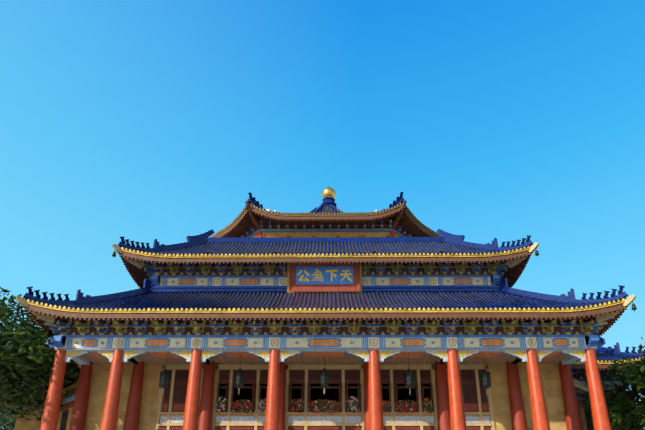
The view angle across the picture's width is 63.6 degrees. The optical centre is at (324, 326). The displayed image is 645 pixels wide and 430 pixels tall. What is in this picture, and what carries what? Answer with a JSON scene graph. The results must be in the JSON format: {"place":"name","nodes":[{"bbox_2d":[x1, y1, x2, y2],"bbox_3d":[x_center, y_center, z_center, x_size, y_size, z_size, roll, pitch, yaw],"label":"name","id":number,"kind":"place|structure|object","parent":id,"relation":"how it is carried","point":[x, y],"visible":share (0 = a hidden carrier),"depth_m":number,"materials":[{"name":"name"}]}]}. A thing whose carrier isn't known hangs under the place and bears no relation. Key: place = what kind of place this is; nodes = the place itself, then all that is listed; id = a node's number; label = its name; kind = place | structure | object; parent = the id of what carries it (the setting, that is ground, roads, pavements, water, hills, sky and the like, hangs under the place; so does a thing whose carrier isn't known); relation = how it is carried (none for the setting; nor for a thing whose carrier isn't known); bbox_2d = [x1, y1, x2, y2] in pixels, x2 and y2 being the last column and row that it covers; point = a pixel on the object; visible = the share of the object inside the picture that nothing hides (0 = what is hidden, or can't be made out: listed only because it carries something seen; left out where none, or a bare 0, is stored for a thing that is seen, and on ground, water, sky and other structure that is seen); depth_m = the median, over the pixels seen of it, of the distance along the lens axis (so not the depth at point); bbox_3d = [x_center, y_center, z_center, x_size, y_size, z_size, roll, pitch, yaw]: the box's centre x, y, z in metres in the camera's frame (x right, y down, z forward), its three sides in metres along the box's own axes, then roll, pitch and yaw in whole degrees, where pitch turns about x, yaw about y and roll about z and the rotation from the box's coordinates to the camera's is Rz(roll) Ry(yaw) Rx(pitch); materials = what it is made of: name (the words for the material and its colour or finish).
{"place":"outdoors","nodes":[
{"label":"outdoors","id":0,"kind":"place"},
{"bbox_2d":[0,411,16,429],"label":"bush","id":1,"kind":"object","parent":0,"point":[7,423],"visible":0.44,"depth_m":69.07,"materials":[{"name":"green plant"}]},
{"bbox_2d":[0,342,644,398],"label":"wing roofs","id":2,"kind":"structure","parent":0,"point":[608,356],"depth_m":44.48,"materials":[{"name":"blue tile"}]},
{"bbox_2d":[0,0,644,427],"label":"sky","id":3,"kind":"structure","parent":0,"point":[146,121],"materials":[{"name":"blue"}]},
{"bbox_2d":[85,363,566,429],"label":"portico wall","id":4,"kind":"structure","parent":0,"point":[550,378],"depth_m":39.94,"materials":[{"name":"beige paint"}]},
{"bbox_2d":[216,396,432,413],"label":"flower boxes","id":5,"kind":"object","parent":4,"relation":"attached to","point":[316,406],"visible":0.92,"depth_m":39.16,"materials":[{"name":"brown paint"}]},
{"bbox_2d":[155,365,494,429],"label":"window frames","id":6,"kind":"structure","parent":4,"relation":"attached to","point":[477,414],"depth_m":39.56,"materials":[{"name":"beige paint"}]},
{"bbox_2d":[160,370,489,429],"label":"lattice screens","id":7,"kind":"object","parent":6,"relation":"attached to","point":[310,374],"visible":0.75,"depth_m":40.18,"materials":[{"name":"brown wood"}]},
{"bbox_2d":[29,369,625,379],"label":"side wing brackets","id":8,"kind":"object","parent":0,"point":[581,374],"visible":0.17,"depth_m":45.74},
{"bbox_2d":[111,210,550,429],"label":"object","id":9,"kind":"object","parent":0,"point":[275,251],"visible":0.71,"depth_m":35.73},
{"bbox_3d":[0.227,21.014,57.206,48.000,1.800,68.100,0,-20,1],"label":"podium","id":10,"kind":"object","parent":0,"visible":0},
{"bbox_2d":[39,349,611,429],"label":"columns","id":11,"kind":"structure","parent":10,"relation":"on","point":[540,421],"depth_m":35.14,"materials":[{"name":"red paint"}]},
{"bbox_2d":[46,334,605,365],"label":"painted beam","id":12,"kind":"structure","parent":11,"relation":"on","point":[312,348],"depth_m":36.45,"materials":[{"name":"blue paint"}]},
{"bbox_2d":[159,355,490,394],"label":"hanging lanterns","id":13,"kind":"object","parent":12,"relation":"hanging from","point":[485,378],"visible":1,"depth_m":37.68,"materials":[{"name":"brown metal"}]},
{"bbox_2d":[65,350,585,361],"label":"corner brackets","id":14,"kind":"object","parent":12,"relation":"attached to","point":[385,354],"visible":0.94,"depth_m":36.32,"materials":[{"name":"blue paint"}]},
{"bbox_2d":[37,316,614,334],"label":"brackets","id":15,"kind":"object","parent":12,"relation":"on","point":[414,326],"visible":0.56,"depth_m":36.77,"materials":[{"name":"brown paint"}]},
{"bbox_2d":[23,289,627,336],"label":"roof","id":16,"kind":"structure","parent":15,"relation":"on","point":[279,305],"depth_m":35.94,"materials":[{"name":"blue tile"}]},
{"bbox_2d":[287,262,361,292],"bbox_3d":[0.021,-4.100,42.355,6.100,3.008,1.153,0,-20,1],"label":"name plaque","id":17,"kind":"object","parent":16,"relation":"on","point":[324,277],"visible":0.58,"depth_m":42.27,"materials":[{"name":"blue paint"}]},
{"bbox_2d":[14,278,636,323],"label":"roof ridges","id":18,"kind":"object","parent":16,"relation":"on","point":[503,286],"visible":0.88,"depth_m":40.86,"materials":[{"name":"blue ceramic"}]},
{"bbox_2d":[148,263,502,320],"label":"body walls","id":19,"kind":"structure","parent":16,"relation":"on","point":[281,280],"depth_m":42.97,"materials":[{"name":"multicoloured paint"}]},
{"bbox_2d":[141,259,508,277],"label":"brackets","id":20,"kind":"object","parent":19,"relation":"attached to","point":[367,268],"visible":0.69,"depth_m":43.08,"materials":[{"name":"brown paint"}]},
{"bbox_2d":[118,241,532,287],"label":"roof","id":21,"kind":"structure","parent":19,"relation":"on","point":[341,252],"depth_m":42.04,"materials":[{"name":"blue tile"}]},
{"bbox_2d":[112,229,538,268],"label":"roof ridges","id":22,"kind":"object","parent":21,"relation":"on","point":[447,237],"visible":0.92,"depth_m":46.86,"materials":[{"name":"blue ceramic"}]},
{"bbox_2d":[238,219,414,236],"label":"drum walls","id":23,"kind":"structure","parent":21,"relation":"on","point":[381,229],"depth_m":57.11,"materials":[{"name":"brown paint"}]},
{"bbox_2d":[209,192,478,243],"bbox_3d":[0.369,-11.389,75.887,41.023,14.359,40.512,0,-20,1],"label":"top roof","id":24,"kind":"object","parent":23,"relation":"on","point":[254,212],"visible":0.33,"depth_m":56.14,"materials":[{"name":"blue tile"}]},
{"bbox_2d":[321,187,336,207],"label":"roof finial","id":25,"kind":"object","parent":24,"relation":"on","point":[328,194],"visible":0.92,"depth_m":78.29,"materials":[{"name":"gold ceramic"}]},
{"bbox_2d":[69,361,582,429],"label":"columns","id":26,"kind":"structure","parent":10,"relation":"on","point":[517,411],"depth_m":39.06,"materials":[{"name":"red paint"}]},
{"label":"ground","id":27,"kind":"structure","parent":0,"visible":0},
{"bbox_2d":[0,287,79,420],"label":"tree","id":28,"kind":"object","parent":27,"relation":"on","point":[18,389],"depth_m":38.63,"materials":[{"name":"green plant"}]},
{"bbox_2d":[14,379,638,429],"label":"side wing walls","id":29,"kind":"structure","parent":27,"relation":"on","point":[65,413],"depth_m":44.81,"materials":[{"name":"beige paint"}]},
{"bbox_2d":[581,337,644,429],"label":"tree","id":30,"kind":"object","parent":27,"relation":"on","point":[624,409],"depth_m":39.04,"materials":[{"name":"green plant"}]}
]}

